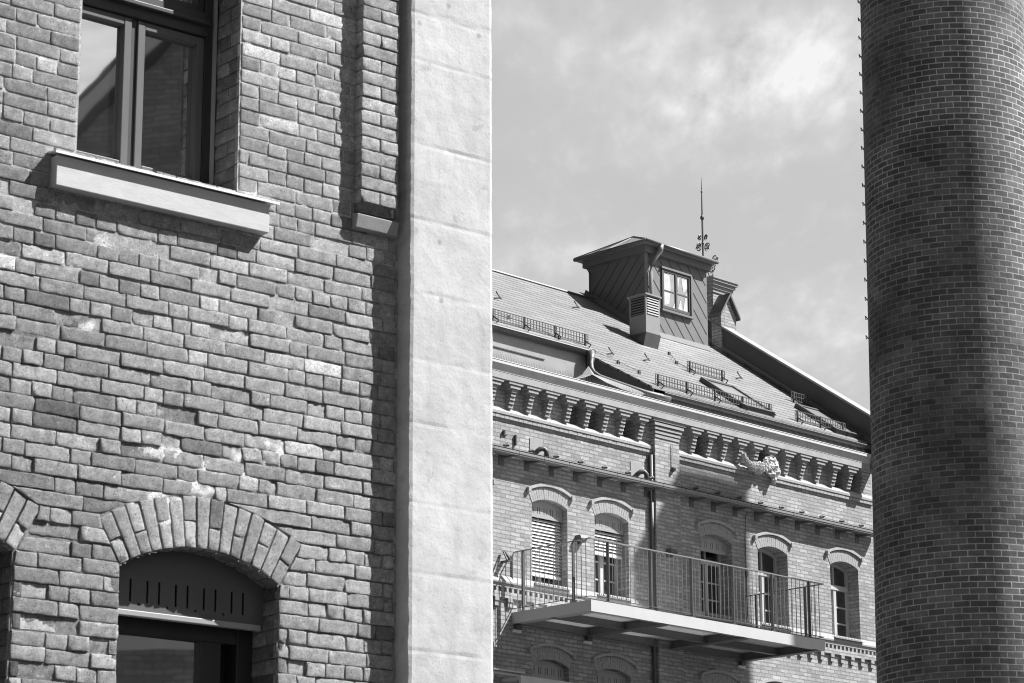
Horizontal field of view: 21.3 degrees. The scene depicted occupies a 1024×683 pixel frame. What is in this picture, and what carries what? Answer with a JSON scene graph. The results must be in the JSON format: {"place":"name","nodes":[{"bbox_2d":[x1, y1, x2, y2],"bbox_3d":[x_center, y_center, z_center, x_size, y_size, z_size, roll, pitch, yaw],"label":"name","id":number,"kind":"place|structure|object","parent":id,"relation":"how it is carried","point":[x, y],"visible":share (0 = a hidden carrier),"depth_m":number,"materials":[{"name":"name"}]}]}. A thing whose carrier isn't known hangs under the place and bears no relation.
{"place":"outdoors","nodes":[
{"label":"outdoors","id":0,"kind":"place"},
{"bbox_2d":[0,0,492,682],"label":"brick building","id":1,"kind":"structure","parent":0,"point":[246,388],"depth_m":14.34,"materials":[{"name":"brick"}]},
{"bbox_2d":[76,0,217,185],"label":"window","id":2,"kind":"structure","parent":1,"relation":"in","point":[147,82],"depth_m":14.54,"materials":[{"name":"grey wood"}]},
{"bbox_2d":[116,551,264,682],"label":"arched window","id":3,"kind":"structure","parent":1,"relation":"in","point":[184,617],"depth_m":13.91,"materials":[{"name":"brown wood"}]},
{"bbox_2d":[492,180,876,682],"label":"brick building","id":4,"kind":"structure","parent":0,"point":[648,527],"depth_m":54.84,"materials":[{"name":"grey brick"}]},
{"bbox_2d":[533,660,563,680],"bbox_3d":[0.641,6.825,50.942,0.460,1.700,0.990,-15,-21,42],"label":"window","id":5,"kind":"structure","parent":4,"relation":"in","point":[544,669],"depth_m":51.15,"materials":[{"name":"paint"}]},
{"bbox_2d":[532,501,571,590],"bbox_3d":[0.627,3.873,51.745,0.460,1.700,0.990,-15,-21,42],"label":"window","id":6,"kind":"structure","parent":4,"relation":"in","point":[545,515],"depth_m":51.88,"materials":[{"name":"paint"}]},
{"bbox_2d":[597,670,625,682],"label":"window","id":7,"kind":"structure","parent":4,"relation":"in","point":[603,676],"depth_m":52.35,"materials":[{"name":"paint"}]},
{"bbox_2d":[594,514,632,601],"bbox_3d":[1.853,4.197,52.959,0.460,1.700,0.990,-15,-21,42],"label":"window","id":8,"kind":"structure","parent":4,"relation":"in","point":[607,527],"depth_m":53.14,"materials":[{"name":"glass"}]},
{"bbox_2d":[700,535,736,619],"bbox_3d":[4.056,4.780,55.140,0.460,1.700,0.990,-15,-21,42],"label":"window","id":9,"kind":"structure","parent":4,"relation":"in","point":[712,548],"depth_m":55.37,"materials":[{"name":"glass"}]},
{"bbox_2d":[742,452,780,484],"bbox_3d":[5.177,2.624,56.545,0.214,0.597,1.221,-15,-21,42],"label":"ornamental sculpture","id":10,"kind":"object","parent":4,"relation":"on","point":[768,463],"visible":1,"depth_m":56.61,"materials":[{"name":"grey stone"}]},
{"bbox_2d":[758,548,793,629],"bbox_3d":[5.327,5.116,56.399,0.460,1.700,0.990,-15,-21,42],"label":"window","id":11,"kind":"structure","parent":4,"relation":"in","point":[767,562],"depth_m":56.69,"materials":[{"name":"glass"}]},
{"bbox_2d":[830,563,864,642],"bbox_3d":[7.018,5.563,58.072,0.460,1.700,0.990,-15,-21,42],"label":"window","id":12,"kind":"structure","parent":4,"relation":"in","point":[838,575],"depth_m":58.36,"materials":[{"name":"glass"}]},
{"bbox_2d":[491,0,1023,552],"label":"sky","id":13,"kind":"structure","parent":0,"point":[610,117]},
{"bbox_2d":[857,0,1023,682],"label":"factory chimney","id":14,"kind":"object","parent":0,"point":[942,92],"visible":1,"depth_m":33.79,"materials":[{"name":"brick"}]}
]}

